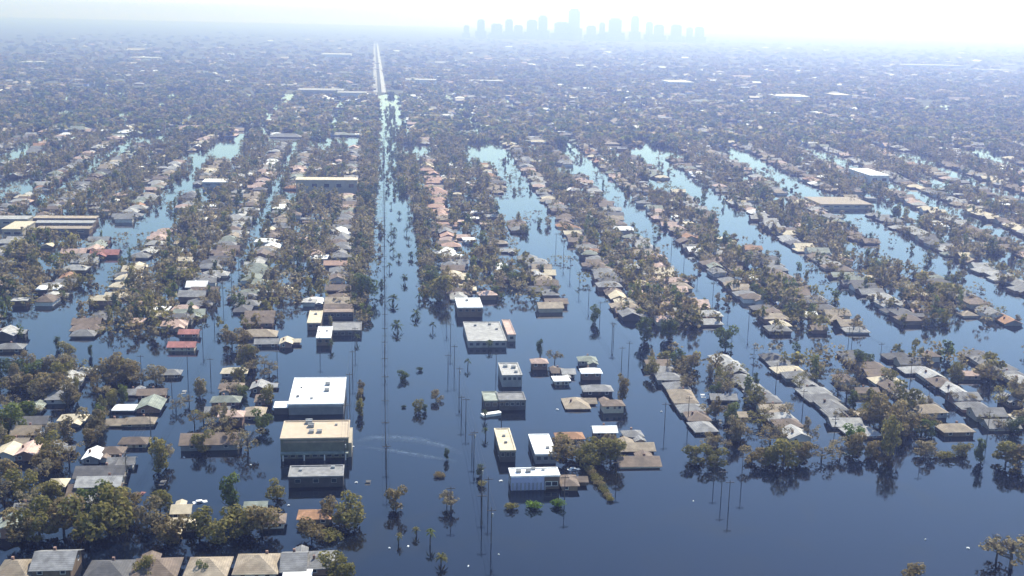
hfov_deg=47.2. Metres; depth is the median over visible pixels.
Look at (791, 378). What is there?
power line
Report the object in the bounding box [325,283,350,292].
house
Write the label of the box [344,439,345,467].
utility pole
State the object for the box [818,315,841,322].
house
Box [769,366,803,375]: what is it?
house
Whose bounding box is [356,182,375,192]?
tree
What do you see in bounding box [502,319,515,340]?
building
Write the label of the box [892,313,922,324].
house
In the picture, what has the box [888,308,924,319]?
house
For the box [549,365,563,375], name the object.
house
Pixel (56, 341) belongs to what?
tree
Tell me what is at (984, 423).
house
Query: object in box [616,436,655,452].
house
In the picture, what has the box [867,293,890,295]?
house
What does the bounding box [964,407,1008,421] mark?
house
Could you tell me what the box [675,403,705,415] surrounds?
house
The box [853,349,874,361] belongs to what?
tree
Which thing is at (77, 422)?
house
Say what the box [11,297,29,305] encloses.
house
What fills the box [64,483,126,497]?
house
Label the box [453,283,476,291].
house
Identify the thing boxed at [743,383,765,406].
tree
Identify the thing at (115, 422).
house
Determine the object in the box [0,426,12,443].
tree
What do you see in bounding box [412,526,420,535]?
palm tree
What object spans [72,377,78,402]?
tree
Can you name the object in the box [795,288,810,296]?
house
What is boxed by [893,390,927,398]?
house
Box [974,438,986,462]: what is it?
tree
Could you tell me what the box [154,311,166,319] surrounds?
house
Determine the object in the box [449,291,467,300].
house
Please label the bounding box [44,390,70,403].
house
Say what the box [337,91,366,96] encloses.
warehouse
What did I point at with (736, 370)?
house
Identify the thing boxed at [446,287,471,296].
house
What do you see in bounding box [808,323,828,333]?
house
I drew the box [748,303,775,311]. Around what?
house
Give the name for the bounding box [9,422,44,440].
house
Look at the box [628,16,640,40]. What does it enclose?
office tower
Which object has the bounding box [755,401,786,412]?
house
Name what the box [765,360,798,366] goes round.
house
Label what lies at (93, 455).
house
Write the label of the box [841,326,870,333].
house
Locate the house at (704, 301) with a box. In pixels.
[683,299,710,310]
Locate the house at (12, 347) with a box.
[0,341,27,351]
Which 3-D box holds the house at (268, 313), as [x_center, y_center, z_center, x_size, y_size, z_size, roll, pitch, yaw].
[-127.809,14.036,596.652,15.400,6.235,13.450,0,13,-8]
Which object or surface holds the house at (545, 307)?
on the water at (860, 513)
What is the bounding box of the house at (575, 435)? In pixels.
[554,432,585,440]
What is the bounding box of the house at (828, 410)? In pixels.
[819,408,848,417]
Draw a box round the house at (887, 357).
[880,351,909,361]
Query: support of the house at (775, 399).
on the water at (860, 513)
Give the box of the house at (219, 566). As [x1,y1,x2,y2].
[183,556,233,575]
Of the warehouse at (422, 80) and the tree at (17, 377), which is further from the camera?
the warehouse at (422, 80)
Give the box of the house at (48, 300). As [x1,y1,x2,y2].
[34,294,60,305]
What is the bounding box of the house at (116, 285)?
[108,282,129,289]
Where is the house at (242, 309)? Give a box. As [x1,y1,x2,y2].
[232,304,253,313]
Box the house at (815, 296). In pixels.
[805,293,827,300]
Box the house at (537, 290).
[528,286,553,292]
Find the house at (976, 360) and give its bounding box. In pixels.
[968,355,994,365]
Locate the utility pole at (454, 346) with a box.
[451,344,457,367]
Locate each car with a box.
[193,499,206,503]
[567,467,580,470]
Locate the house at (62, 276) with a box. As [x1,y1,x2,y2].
[58,271,75,278]
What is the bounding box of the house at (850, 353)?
[835,350,855,358]
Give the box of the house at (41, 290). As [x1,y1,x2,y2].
[35,285,61,294]
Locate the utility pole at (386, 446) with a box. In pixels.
[382,443,390,475]
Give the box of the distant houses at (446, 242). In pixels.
[0,38,1023,295]
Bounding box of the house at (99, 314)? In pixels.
[89,311,115,322]
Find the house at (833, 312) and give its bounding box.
[821,308,851,317]
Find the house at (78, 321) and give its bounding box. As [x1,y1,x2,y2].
[71,316,102,325]
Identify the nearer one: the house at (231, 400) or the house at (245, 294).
the house at (231, 400)
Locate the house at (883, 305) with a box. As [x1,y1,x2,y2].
[873,297,903,308]
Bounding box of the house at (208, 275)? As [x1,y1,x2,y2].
[195,273,216,277]
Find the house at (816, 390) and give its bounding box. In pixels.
[793,385,832,394]
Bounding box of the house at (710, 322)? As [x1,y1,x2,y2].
[690,317,723,326]
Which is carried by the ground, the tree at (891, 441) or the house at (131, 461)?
the tree at (891, 441)
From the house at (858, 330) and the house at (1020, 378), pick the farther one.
the house at (858, 330)
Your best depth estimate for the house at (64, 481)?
377.59 m
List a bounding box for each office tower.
[462,25,470,37]
[475,19,485,37]
[488,23,504,37]
[503,19,513,38]
[512,25,523,38]
[524,20,539,38]
[536,15,549,38]
[550,22,572,39]
[565,8,582,39]
[584,26,598,40]
[597,22,604,40]
[605,18,624,40]
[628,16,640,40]
[643,22,653,41]
[652,24,665,41]
[667,24,683,41]
[684,27,692,42]
[693,27,706,42]
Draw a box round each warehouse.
[0,216,33,226]
[1,221,35,238]
[18,61,47,64]
[33,216,98,222]
[35,220,95,227]
[36,226,92,233]
[129,57,161,59]
[202,179,235,187]
[295,177,357,192]
[297,88,343,94]
[322,53,351,56]
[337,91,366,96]
[405,78,436,82]
[469,79,503,83]
[661,80,693,85]
[762,65,804,67]
[768,94,809,100]
[804,197,872,208]
[824,93,851,99]
[848,168,889,184]
[882,63,965,67]
[968,69,1017,71]
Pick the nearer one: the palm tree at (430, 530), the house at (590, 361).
the palm tree at (430, 530)
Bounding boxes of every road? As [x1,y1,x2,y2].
[373,43,377,91]
[376,43,385,91]
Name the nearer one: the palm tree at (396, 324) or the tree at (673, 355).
the tree at (673, 355)
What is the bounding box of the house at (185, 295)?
[177,289,207,301]
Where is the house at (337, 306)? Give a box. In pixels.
[323,304,352,308]
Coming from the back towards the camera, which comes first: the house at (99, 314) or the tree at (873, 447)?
the house at (99, 314)
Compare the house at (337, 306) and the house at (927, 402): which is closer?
the house at (927, 402)
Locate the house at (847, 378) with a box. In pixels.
[831,374,854,385]
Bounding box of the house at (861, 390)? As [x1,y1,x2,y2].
[852,385,880,396]
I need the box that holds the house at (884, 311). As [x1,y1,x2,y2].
[879,306,898,314]
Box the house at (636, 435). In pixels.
[620,427,646,441]
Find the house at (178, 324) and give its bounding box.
[160,318,188,331]
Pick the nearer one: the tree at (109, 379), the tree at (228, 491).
the tree at (228, 491)
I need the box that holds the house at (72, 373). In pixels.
[64,370,85,385]
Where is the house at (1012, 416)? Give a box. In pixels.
[1008,413,1023,424]
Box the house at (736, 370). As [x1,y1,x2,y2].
[722,364,748,373]
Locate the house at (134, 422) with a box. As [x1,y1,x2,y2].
[122,414,157,426]
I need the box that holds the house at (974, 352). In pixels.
[958,348,984,359]
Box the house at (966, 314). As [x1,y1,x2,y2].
[956,310,978,317]
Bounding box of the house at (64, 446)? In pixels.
[37,440,75,458]
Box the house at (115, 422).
[104,416,126,426]
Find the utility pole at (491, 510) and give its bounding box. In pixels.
[487,507,495,542]
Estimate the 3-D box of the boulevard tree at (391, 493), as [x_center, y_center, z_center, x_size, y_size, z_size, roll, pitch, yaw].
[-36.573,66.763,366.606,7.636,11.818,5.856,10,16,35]
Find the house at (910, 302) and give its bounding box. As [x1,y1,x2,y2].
[901,299,922,306]
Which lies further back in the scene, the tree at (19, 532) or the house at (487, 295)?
the house at (487, 295)
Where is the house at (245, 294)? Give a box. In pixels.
[226,291,257,301]
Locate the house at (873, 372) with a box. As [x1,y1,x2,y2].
[860,368,890,379]
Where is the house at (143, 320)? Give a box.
[125,318,146,325]
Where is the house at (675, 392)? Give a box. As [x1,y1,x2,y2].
[666,387,693,395]
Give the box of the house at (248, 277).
[240,273,262,283]
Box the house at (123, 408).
[111,404,137,412]
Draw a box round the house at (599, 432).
[590,423,617,439]
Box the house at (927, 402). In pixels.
[916,398,939,405]
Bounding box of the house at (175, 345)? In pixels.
[166,341,197,350]
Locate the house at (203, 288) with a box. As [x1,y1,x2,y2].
[191,286,220,295]
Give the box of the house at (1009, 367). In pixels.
[981,363,1018,370]
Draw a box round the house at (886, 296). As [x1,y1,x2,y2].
[870,295,898,303]
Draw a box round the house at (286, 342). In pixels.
[279,336,301,347]
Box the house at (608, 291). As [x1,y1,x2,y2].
[603,287,622,296]
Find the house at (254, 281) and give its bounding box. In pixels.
[251,279,268,287]
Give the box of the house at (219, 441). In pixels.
[178,432,239,450]
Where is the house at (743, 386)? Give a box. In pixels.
[737,381,765,389]
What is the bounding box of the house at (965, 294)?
[956,290,978,297]
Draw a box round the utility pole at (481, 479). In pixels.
[481,465,485,497]
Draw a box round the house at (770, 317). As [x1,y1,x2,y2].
[758,312,790,323]
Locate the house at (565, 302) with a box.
[543,298,568,306]
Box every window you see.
[331,478,336,482]
[552,481,557,485]
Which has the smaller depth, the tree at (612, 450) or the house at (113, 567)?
the house at (113, 567)
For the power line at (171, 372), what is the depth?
472.21 m
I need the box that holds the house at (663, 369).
[653,366,675,372]
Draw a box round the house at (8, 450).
[0,441,22,460]
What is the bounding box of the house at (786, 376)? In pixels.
[780,369,814,381]
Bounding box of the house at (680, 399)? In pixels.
[669,395,699,405]
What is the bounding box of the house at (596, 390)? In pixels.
[581,384,613,395]
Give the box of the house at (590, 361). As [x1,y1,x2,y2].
[576,354,598,367]
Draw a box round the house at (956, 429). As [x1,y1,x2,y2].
[935,421,975,436]
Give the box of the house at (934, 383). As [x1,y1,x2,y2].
[924,377,953,390]
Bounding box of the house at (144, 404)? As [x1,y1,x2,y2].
[135,394,166,412]
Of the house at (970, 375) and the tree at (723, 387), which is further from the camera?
the house at (970, 375)
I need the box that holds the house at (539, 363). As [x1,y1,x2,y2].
[529,358,548,369]
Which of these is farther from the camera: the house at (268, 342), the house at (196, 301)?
the house at (196, 301)
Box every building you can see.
[273,377,346,414]
[280,419,352,460]
[288,465,343,487]
[307,310,322,329]
[316,326,332,345]
[323,308,353,318]
[332,321,361,335]
[455,297,482,316]
[463,321,506,347]
[481,391,498,409]
[494,428,515,461]
[496,392,525,409]
[498,362,521,386]
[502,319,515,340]
[508,467,559,490]
[528,434,556,463]
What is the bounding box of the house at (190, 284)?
[185,280,209,289]
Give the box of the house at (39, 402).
[9,399,46,413]
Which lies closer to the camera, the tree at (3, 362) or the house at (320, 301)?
the tree at (3, 362)
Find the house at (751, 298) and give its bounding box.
[739,293,763,304]
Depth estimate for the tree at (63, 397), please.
453.55 m
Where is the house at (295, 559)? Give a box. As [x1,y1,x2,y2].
[279,545,308,575]
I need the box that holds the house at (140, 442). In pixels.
[117,437,151,447]
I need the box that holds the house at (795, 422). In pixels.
[769,418,803,431]
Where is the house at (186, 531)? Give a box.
[167,517,196,537]
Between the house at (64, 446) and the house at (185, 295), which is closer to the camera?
the house at (64, 446)
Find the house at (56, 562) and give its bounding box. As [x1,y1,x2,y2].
[28,546,83,575]
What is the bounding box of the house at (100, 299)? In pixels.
[89,295,120,304]
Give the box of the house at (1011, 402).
[996,392,1021,407]
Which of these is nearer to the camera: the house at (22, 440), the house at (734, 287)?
the house at (22, 440)
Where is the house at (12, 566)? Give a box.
[0,556,31,575]
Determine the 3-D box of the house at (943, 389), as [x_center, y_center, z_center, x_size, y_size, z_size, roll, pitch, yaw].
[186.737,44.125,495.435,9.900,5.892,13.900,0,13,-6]
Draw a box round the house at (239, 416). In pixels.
[217,410,245,426]
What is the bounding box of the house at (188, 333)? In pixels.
[177,329,200,337]
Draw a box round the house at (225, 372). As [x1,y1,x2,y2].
[220,367,248,377]
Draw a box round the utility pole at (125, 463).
[121,453,129,481]
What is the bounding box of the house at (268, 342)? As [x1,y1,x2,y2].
[254,338,279,346]
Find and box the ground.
[0,17,1023,107]
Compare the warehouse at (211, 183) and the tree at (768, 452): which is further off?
the warehouse at (211, 183)
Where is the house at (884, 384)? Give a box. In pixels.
[877,378,906,394]
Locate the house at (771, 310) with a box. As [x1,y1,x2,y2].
[761,307,783,313]
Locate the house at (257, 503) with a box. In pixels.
[243,501,267,513]
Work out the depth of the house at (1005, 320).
614.21 m
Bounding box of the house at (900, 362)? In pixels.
[892,357,927,366]
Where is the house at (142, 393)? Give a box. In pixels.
[136,386,169,398]
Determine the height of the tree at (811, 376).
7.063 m
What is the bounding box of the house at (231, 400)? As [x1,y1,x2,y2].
[209,393,242,405]
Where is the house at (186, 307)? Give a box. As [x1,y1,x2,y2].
[171,305,200,310]
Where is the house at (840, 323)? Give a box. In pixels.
[833,318,862,329]
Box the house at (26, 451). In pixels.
[11,440,41,460]
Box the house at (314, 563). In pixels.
[307,550,336,575]
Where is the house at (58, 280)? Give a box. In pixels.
[55,279,76,285]
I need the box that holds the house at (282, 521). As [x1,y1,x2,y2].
[263,510,286,528]
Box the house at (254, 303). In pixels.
[231,298,261,306]
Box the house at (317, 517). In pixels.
[296,509,332,525]
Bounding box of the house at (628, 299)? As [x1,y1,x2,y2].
[613,298,637,303]
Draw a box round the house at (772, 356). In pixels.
[757,353,785,360]
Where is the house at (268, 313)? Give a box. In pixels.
[244,310,275,316]
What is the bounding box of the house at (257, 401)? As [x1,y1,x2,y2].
[254,394,271,404]
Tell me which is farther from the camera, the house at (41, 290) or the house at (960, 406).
the house at (41, 290)
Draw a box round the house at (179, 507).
[169,499,193,517]
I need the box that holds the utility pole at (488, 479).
[484,477,492,503]
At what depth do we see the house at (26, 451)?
400.54 m
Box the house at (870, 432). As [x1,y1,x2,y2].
[838,426,880,437]
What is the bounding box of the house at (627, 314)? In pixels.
[617,307,647,320]
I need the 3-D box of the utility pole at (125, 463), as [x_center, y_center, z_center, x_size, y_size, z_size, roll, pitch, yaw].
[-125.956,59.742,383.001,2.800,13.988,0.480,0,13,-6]
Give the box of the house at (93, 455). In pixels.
[81,445,103,463]
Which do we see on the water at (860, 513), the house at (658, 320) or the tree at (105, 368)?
the house at (658, 320)
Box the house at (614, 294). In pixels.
[608,290,625,300]
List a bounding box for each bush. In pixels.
[355,388,362,402]
[355,398,364,415]
[358,380,364,389]
[433,471,444,477]
[444,448,449,458]
[476,463,483,475]
[477,480,486,485]
[504,502,519,508]
[525,500,543,507]
[549,498,566,506]
[584,465,593,470]
[585,469,595,474]
[591,476,603,481]
[593,480,604,485]
[598,483,607,488]
[600,487,608,493]
[606,494,613,500]
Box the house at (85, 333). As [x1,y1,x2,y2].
[68,328,97,337]
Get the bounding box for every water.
[0,83,1023,575]
[363,436,448,457]
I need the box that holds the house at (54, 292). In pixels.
[45,291,69,297]
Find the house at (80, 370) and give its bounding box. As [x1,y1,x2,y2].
[67,367,96,377]
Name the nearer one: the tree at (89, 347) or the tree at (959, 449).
the tree at (959, 449)
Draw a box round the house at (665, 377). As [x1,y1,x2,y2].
[654,372,680,384]
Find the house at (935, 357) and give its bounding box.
[919,350,941,361]
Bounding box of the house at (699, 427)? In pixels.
[686,421,718,434]
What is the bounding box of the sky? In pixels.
[0,0,1023,38]
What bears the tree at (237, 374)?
in the water at (860, 513)
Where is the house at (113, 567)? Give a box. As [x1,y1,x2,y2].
[83,557,136,575]
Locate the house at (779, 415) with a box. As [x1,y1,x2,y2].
[760,412,798,424]
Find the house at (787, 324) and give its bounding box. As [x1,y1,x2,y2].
[768,318,792,328]
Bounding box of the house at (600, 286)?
[595,281,622,290]
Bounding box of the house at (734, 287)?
[727,284,751,294]
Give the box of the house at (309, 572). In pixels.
[283,569,312,575]
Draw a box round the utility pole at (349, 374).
[346,372,352,398]
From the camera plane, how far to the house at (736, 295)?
661.85 m
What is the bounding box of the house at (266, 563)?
[231,550,280,575]
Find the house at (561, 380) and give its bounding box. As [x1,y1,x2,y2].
[551,376,570,384]
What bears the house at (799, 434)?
on the water at (860, 513)
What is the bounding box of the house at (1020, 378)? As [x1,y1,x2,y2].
[1002,374,1023,383]
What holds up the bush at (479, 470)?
on the water at (860, 513)
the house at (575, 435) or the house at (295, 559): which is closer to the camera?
the house at (295, 559)
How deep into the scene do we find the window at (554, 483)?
385.50 m
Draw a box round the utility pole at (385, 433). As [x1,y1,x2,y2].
[381,420,388,449]
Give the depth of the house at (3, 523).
341.71 m
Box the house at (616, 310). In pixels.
[613,306,638,314]
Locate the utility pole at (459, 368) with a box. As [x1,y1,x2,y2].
[456,366,461,391]
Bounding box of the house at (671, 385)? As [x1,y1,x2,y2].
[661,381,691,390]
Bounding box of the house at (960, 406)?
[952,401,987,412]
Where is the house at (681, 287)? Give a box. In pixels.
[663,286,688,295]
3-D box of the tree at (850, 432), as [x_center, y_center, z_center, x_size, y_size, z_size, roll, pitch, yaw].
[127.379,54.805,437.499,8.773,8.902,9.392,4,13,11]
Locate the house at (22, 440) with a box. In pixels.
[0,435,33,446]
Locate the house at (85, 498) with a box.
[68,492,95,508]
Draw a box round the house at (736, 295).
[732,290,754,298]
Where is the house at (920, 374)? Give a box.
[914,366,946,381]
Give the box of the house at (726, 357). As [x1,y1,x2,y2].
[707,354,732,360]
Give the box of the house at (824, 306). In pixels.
[814,304,834,312]
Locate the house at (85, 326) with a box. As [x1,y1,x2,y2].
[69,324,106,332]
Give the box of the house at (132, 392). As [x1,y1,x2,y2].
[127,385,145,395]
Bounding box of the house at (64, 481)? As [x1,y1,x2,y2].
[51,478,70,490]
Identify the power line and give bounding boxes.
[89,230,250,501]
[341,329,357,436]
[382,149,389,439]
[443,292,494,505]
[555,234,629,340]
[671,236,744,305]
[735,329,837,417]
[852,326,986,410]
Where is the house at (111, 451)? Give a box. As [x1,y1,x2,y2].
[100,446,127,462]
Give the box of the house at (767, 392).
[742,389,772,396]
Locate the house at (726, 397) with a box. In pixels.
[708,393,738,401]
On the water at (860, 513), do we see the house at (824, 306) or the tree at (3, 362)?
the house at (824, 306)
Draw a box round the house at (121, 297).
[104,292,128,299]
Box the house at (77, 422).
[56,414,89,426]
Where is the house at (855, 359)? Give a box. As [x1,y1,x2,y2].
[841,356,875,367]
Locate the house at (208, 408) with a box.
[204,404,231,414]
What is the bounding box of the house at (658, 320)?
[652,314,674,325]
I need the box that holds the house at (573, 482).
[560,474,588,490]
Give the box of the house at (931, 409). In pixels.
[910,404,948,417]
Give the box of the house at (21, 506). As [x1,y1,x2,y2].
[11,500,35,512]
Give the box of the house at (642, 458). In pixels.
[616,449,661,467]
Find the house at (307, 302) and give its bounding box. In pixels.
[301,298,316,305]
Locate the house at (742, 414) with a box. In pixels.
[725,411,747,422]
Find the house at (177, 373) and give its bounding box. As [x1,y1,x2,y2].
[161,369,182,377]
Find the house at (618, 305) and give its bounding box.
[608,302,637,309]
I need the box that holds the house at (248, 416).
[244,406,267,419]
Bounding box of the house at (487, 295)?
[477,289,496,299]
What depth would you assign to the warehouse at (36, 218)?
847.71 m
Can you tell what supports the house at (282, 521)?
on the water at (860, 513)
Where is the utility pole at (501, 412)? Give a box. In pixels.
[498,402,505,426]
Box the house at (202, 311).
[173,308,205,319]
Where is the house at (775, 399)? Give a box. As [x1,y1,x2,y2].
[753,393,782,406]
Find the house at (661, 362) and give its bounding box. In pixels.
[642,357,671,367]
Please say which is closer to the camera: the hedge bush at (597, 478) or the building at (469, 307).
the hedge bush at (597, 478)
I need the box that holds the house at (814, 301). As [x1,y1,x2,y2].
[799,295,829,307]
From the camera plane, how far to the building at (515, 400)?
463.08 m
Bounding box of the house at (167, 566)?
[129,550,183,575]
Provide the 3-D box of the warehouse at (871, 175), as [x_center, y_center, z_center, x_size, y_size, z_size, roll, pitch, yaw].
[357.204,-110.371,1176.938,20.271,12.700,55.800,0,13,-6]
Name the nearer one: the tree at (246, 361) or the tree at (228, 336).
the tree at (246, 361)
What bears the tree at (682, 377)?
in the water at (860, 513)
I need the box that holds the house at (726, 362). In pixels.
[714,360,742,367]
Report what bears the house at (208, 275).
on the water at (860, 513)
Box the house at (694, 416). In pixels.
[683,411,711,421]
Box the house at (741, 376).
[727,373,753,384]
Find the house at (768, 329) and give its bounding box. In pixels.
[763,323,792,334]
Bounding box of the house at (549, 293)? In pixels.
[540,289,559,297]
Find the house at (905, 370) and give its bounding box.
[896,366,923,374]
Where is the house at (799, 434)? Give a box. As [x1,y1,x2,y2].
[779,424,811,441]
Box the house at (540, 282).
[533,279,558,286]
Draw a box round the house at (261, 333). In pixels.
[240,328,278,339]
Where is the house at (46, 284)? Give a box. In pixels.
[40,281,64,289]
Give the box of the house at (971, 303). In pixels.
[963,298,991,308]
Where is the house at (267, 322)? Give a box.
[241,315,274,326]
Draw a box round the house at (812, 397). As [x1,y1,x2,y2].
[800,393,841,403]
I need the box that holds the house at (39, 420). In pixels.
[15,415,52,429]
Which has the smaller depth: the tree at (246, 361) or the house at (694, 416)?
the house at (694, 416)
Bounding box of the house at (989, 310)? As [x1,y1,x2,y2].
[976,305,1002,319]
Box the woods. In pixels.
[0,32,1023,377]
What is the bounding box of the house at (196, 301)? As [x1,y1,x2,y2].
[186,297,212,306]
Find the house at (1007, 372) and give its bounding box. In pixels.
[996,368,1023,381]
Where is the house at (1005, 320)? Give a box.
[994,313,1022,325]
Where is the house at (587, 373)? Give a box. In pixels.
[579,366,602,379]
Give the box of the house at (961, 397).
[943,392,982,404]
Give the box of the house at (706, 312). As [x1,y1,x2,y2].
[699,310,723,319]
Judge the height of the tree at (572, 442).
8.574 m
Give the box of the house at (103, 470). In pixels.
[72,458,130,480]
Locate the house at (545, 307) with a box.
[535,301,563,312]
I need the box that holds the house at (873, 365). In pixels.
[854,360,884,369]
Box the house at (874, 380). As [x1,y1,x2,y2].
[866,374,904,386]
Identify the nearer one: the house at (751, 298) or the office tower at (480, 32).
the house at (751, 298)
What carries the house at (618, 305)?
on the water at (860, 513)
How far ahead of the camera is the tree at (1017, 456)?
409.85 m
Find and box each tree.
[0,357,9,376]
[0,378,7,390]
[0,392,20,408]
[0,401,26,432]
[0,415,18,426]
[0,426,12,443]
[0,458,21,484]
[0,472,14,499]
[0,507,34,541]
[1,402,22,420]
[1,435,14,443]
[2,358,24,374]
[2,375,25,389]
[3,468,38,498]
[6,362,19,380]
[9,350,27,366]
[10,374,27,390]
[11,400,36,418]
[14,486,41,510]
[14,494,61,541]
[17,403,46,413]
[18,373,32,389]
[19,359,42,377]
[19,380,33,390]
[20,349,35,369]
[25,426,55,439]
[25,458,53,482]
[27,385,46,399]
[30,439,64,469]
[31,378,54,393]
[31,479,60,504]
[33,372,69,397]
[34,429,63,456]
[39,354,54,372]
[41,493,85,533]
[45,415,75,441]
[47,361,72,380]
[47,484,64,499]
[48,354,70,370]
[53,336,59,348]
[53,441,84,463]
[56,341,75,355]
[57,496,114,540]
[59,390,81,407]
[60,376,78,404]
[62,354,76,368]
[68,358,91,370]
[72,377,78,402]
[73,479,110,519]
[75,406,105,430]
[76,368,108,384]
[82,428,97,446]
[86,424,108,442]
[87,345,92,355]
[87,408,109,427]
[90,374,102,394]
[92,352,121,383]
[92,385,111,395]
[94,403,105,422]
[95,483,136,535]
[97,394,107,413]
[98,480,130,495]
[104,370,127,385]
[105,388,118,405]
[106,489,141,518]
[112,358,136,380]
[115,359,136,382]
[117,384,127,402]
[128,369,158,384]
[132,360,140,379]
[132,494,169,532]
[132,554,155,574]
[145,364,166,383]
[148,437,168,472]
[150,489,172,514]
[153,514,188,544]
[162,441,174,462]
[168,394,185,410]
[183,394,193,404]
[183,505,213,537]
[187,411,204,426]
[189,429,214,452]
[191,409,210,420]
[194,377,205,396]
[196,559,207,568]
[198,513,234,544]
[202,411,226,432]
[210,404,221,417]
[216,408,236,428]
[219,328,242,346]
[219,401,228,431]
[219,471,241,510]
[219,504,260,537]
[220,379,242,394]
[224,425,245,442]
[230,365,246,379]
[231,423,264,452]
[232,367,244,382]
[233,327,252,343]
[235,343,258,365]
[235,344,257,366]
[235,505,282,532]
[236,384,248,397]
[240,355,258,365]
[245,359,258,372]
[250,408,272,428]
[257,384,274,405]
[259,354,268,365]
[259,360,277,370]
[260,368,271,379]
[265,477,285,499]
[296,516,326,540]
[316,550,347,575]
[319,495,347,522]
[321,527,343,542]
[327,562,355,575]
[332,490,365,527]
[350,276,366,293]
[353,273,379,298]
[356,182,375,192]
[358,190,374,204]
[384,484,407,509]
[387,294,399,303]
[391,320,401,330]
[395,533,402,543]
[396,370,409,379]
[409,309,421,318]
[412,399,423,411]
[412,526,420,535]
[423,265,440,282]
[423,274,453,300]
[425,528,435,544]
[430,389,443,401]
[434,552,447,563]
[439,271,462,287]
[439,490,459,509]
[536,339,542,355]
[546,350,563,362]
[548,433,578,460]
[551,432,566,446]
[560,437,591,456]
[573,442,602,467]
[580,436,612,461]
[590,304,600,322]
[595,433,617,445]
[598,438,626,462]
[616,373,628,399]
[635,316,653,341]
[643,356,659,375]
[660,317,679,338]
[665,359,689,372]
[670,348,685,367]
[675,368,685,375]
[676,352,700,374]
[680,374,698,387]
[680,376,692,385]
[681,443,712,463]
[699,403,716,415]
[701,436,717,451]
[704,381,734,391]
[704,431,722,445]
[705,447,728,466]
[706,362,714,377]
[709,382,721,392]
[711,396,721,417]
[714,324,738,349]
[714,364,741,391]
[714,436,731,446]
[715,370,738,379]
[716,361,734,372]
[720,403,733,419]
[724,402,739,420]
[724,426,752,434]
[726,417,749,427]
[728,415,745,441]
[728,427,752,440]
[738,445,768,463]
[743,374,753,390]
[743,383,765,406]
[747,407,772,424]
[753,372,759,383]
[756,400,774,419]
[756,420,786,443]
[759,445,781,465]
[769,437,802,466]
[771,421,792,439]
[777,402,794,414]
[792,372,804,387]
[793,441,812,462]
[803,371,818,379]
[803,416,810,433]
[804,424,821,438]
[810,439,836,459]
[828,436,850,457]
[829,366,847,383]
[833,377,860,397]
[833,408,856,416]
[842,423,864,439]
[844,432,866,454]
[846,358,868,381]
[847,389,857,408]
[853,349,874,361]
[857,408,884,428]
[858,393,872,407]
[860,402,878,423]
[863,388,876,406]
[863,440,881,456]
[867,392,892,429]
[878,399,909,435]
[879,367,898,380]
[880,415,903,457]
[882,385,907,401]
[892,423,909,437]
[893,378,923,409]
[893,398,906,414]
[895,411,916,431]
[900,562,926,575]
[906,416,914,432]
[910,411,941,434]
[913,440,938,456]
[914,418,938,436]
[916,397,926,404]
[922,412,938,421]
[927,395,933,403]
[937,450,956,458]
[949,361,963,383]
[949,390,958,400]
[951,442,974,456]
[954,359,967,378]
[965,393,977,397]
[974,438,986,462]
[978,532,1012,559]
[979,364,1001,385]
[980,412,997,418]
[986,372,1008,384]
[986,533,1023,568]
[991,382,1013,406]
[991,440,1023,468]
[993,419,1004,427]
[1001,444,1023,473]
[1002,416,1023,432]
[1007,380,1023,405]
[1010,376,1022,396]
[1011,408,1023,422]
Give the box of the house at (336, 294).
[327,292,351,301]
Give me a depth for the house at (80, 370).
493.17 m
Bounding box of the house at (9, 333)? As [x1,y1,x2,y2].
[0,325,29,340]
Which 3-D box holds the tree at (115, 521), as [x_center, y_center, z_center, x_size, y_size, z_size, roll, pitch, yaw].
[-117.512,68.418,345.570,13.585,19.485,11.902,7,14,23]
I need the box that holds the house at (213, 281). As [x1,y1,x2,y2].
[193,276,217,286]
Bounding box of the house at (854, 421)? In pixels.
[824,415,864,428]
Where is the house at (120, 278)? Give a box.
[114,273,142,281]
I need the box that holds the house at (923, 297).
[911,292,927,298]
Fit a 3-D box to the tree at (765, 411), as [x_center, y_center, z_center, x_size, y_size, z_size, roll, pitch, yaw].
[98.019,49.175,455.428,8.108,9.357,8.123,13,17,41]
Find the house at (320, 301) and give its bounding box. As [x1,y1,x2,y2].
[309,295,323,304]
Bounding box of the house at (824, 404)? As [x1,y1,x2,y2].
[814,399,848,412]
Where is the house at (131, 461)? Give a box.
[106,454,135,467]
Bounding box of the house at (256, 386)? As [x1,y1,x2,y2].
[249,379,278,392]
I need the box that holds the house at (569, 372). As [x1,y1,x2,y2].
[561,368,575,377]
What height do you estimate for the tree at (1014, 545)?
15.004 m
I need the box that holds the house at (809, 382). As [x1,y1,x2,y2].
[790,376,819,387]
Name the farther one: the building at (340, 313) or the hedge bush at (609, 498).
the building at (340, 313)
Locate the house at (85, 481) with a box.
[74,472,124,487]
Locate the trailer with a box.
[480,411,500,417]
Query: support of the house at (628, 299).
on the water at (860, 513)
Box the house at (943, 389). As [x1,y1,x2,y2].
[939,381,966,392]
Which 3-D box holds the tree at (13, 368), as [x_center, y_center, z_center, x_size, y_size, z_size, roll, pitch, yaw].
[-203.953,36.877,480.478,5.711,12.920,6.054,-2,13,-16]
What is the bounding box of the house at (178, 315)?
[166,312,194,324]
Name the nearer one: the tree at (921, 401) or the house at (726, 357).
the tree at (921, 401)
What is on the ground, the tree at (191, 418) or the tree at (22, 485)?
the tree at (22, 485)
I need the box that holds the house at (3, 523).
[0,513,30,538]
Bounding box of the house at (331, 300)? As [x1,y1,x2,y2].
[325,296,349,303]
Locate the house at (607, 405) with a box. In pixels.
[598,397,625,412]
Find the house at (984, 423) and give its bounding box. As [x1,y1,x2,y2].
[979,419,1022,430]
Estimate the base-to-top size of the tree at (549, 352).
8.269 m
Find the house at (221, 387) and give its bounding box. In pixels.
[218,380,244,394]
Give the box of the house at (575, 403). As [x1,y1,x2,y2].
[561,397,597,409]
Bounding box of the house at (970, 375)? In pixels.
[960,371,981,379]
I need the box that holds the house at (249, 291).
[241,287,259,293]

